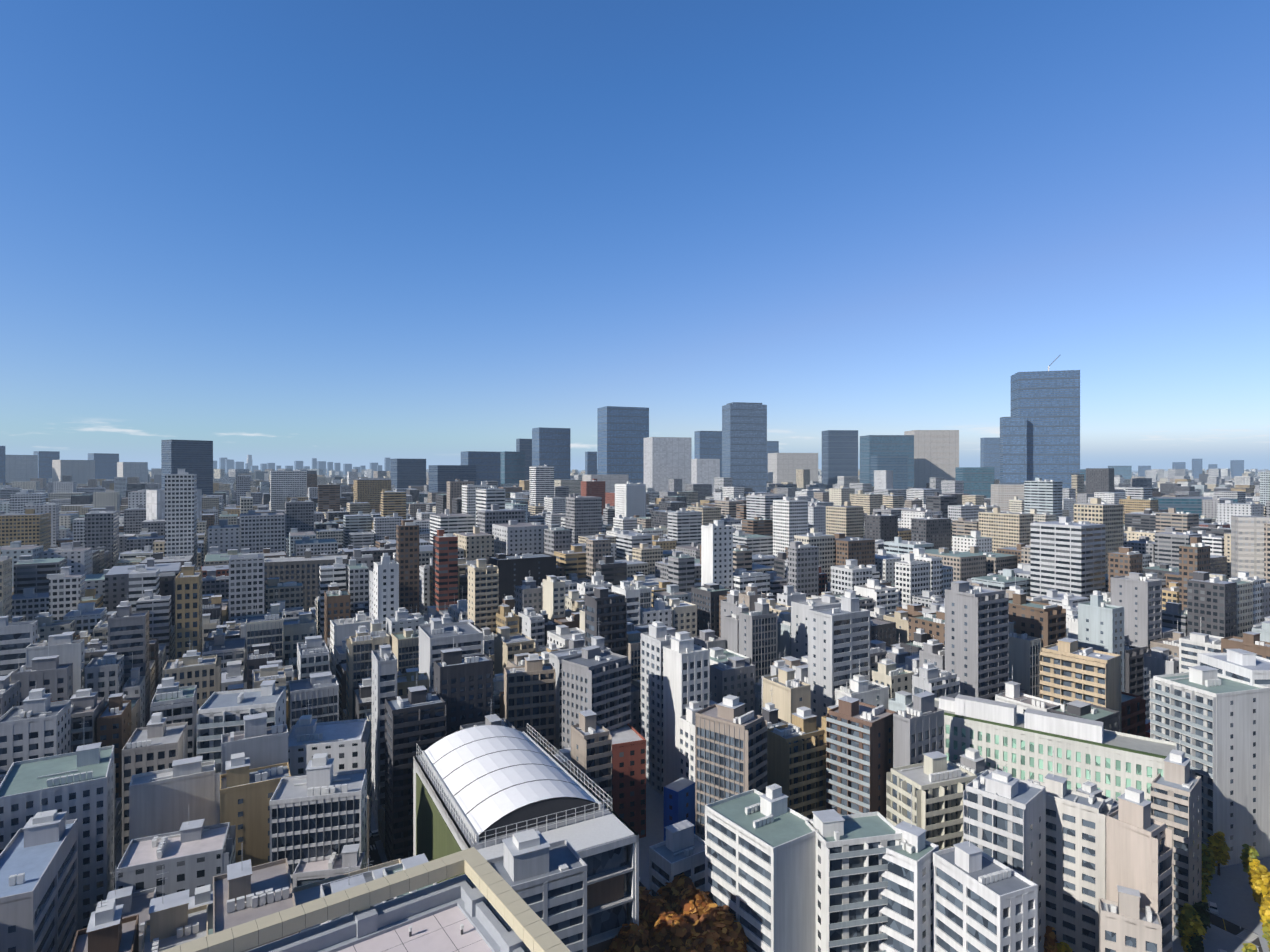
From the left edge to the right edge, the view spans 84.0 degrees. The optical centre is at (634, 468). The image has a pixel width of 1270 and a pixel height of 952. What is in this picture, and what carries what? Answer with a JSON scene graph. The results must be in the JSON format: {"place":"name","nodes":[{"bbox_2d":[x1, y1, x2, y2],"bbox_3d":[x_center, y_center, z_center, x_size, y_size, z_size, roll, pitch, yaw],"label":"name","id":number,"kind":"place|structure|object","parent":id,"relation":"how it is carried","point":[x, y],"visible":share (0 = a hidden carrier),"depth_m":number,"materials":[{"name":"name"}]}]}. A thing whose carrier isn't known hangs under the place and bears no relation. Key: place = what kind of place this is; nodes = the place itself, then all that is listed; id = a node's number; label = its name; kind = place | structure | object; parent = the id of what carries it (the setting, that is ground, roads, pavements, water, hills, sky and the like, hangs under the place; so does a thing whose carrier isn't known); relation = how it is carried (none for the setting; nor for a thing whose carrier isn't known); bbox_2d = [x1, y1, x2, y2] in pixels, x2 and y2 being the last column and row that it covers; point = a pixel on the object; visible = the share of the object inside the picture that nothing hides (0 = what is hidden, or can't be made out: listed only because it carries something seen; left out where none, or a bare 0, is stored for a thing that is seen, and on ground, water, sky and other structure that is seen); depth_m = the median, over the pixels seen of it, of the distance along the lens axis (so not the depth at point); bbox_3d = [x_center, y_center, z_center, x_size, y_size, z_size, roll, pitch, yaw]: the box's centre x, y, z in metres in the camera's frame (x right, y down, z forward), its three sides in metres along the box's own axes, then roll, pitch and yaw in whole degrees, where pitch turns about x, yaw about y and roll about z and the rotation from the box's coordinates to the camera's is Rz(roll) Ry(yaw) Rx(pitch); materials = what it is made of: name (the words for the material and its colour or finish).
{"place":"outdoors","nodes":[
{"label":"outdoors","id":0,"kind":"place"},
{"bbox_2d":[0,355,1269,578],"bbox_3d":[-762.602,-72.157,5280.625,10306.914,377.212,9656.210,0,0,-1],"label":"distant skyscrapers","id":1,"kind":"structure","parent":0,"point":[1038,433],"depth_m":2106.62,"materials":[{"name":"grey glass"}]},
{"bbox_2d":[0,0,1269,469],"label":"sky","id":2,"kind":"structure","parent":0,"point":[358,233],"materials":[{"name":"blue"}]},
{"bbox_2d":[114,470,1269,951],"bbox_3d":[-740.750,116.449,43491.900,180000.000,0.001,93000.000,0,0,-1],"label":"ground","id":3,"kind":"structure","parent":0,"point":[1214,920],"depth_m":181.95,"materials":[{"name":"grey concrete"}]},
{"bbox_2d":[0,520,1269,951],"bbox_3d":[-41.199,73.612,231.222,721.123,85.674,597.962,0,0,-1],"label":"city","id":4,"kind":"object","parent":3,"relation":"on","point":[510,754],"visible":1,"depth_m":197.76,"materials":[{"name":"grey concrete"}]},
{"bbox_2d":[0,465,1269,659],"bbox_3d":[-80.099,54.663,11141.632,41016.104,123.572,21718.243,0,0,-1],"label":"city","id":5,"kind":"object","parent":3,"relation":"on","point":[90,555],"visible":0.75,"depth_m":571.97,"materials":[{"name":"grey concrete"}]},
{"bbox_2d":[604,831,1269,951],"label":"trees","id":6,"kind":"object","parent":3,"relation":"on","point":[678,915],"visible":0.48,"depth_m":158.71,"materials":[{"name":"orange plant"}]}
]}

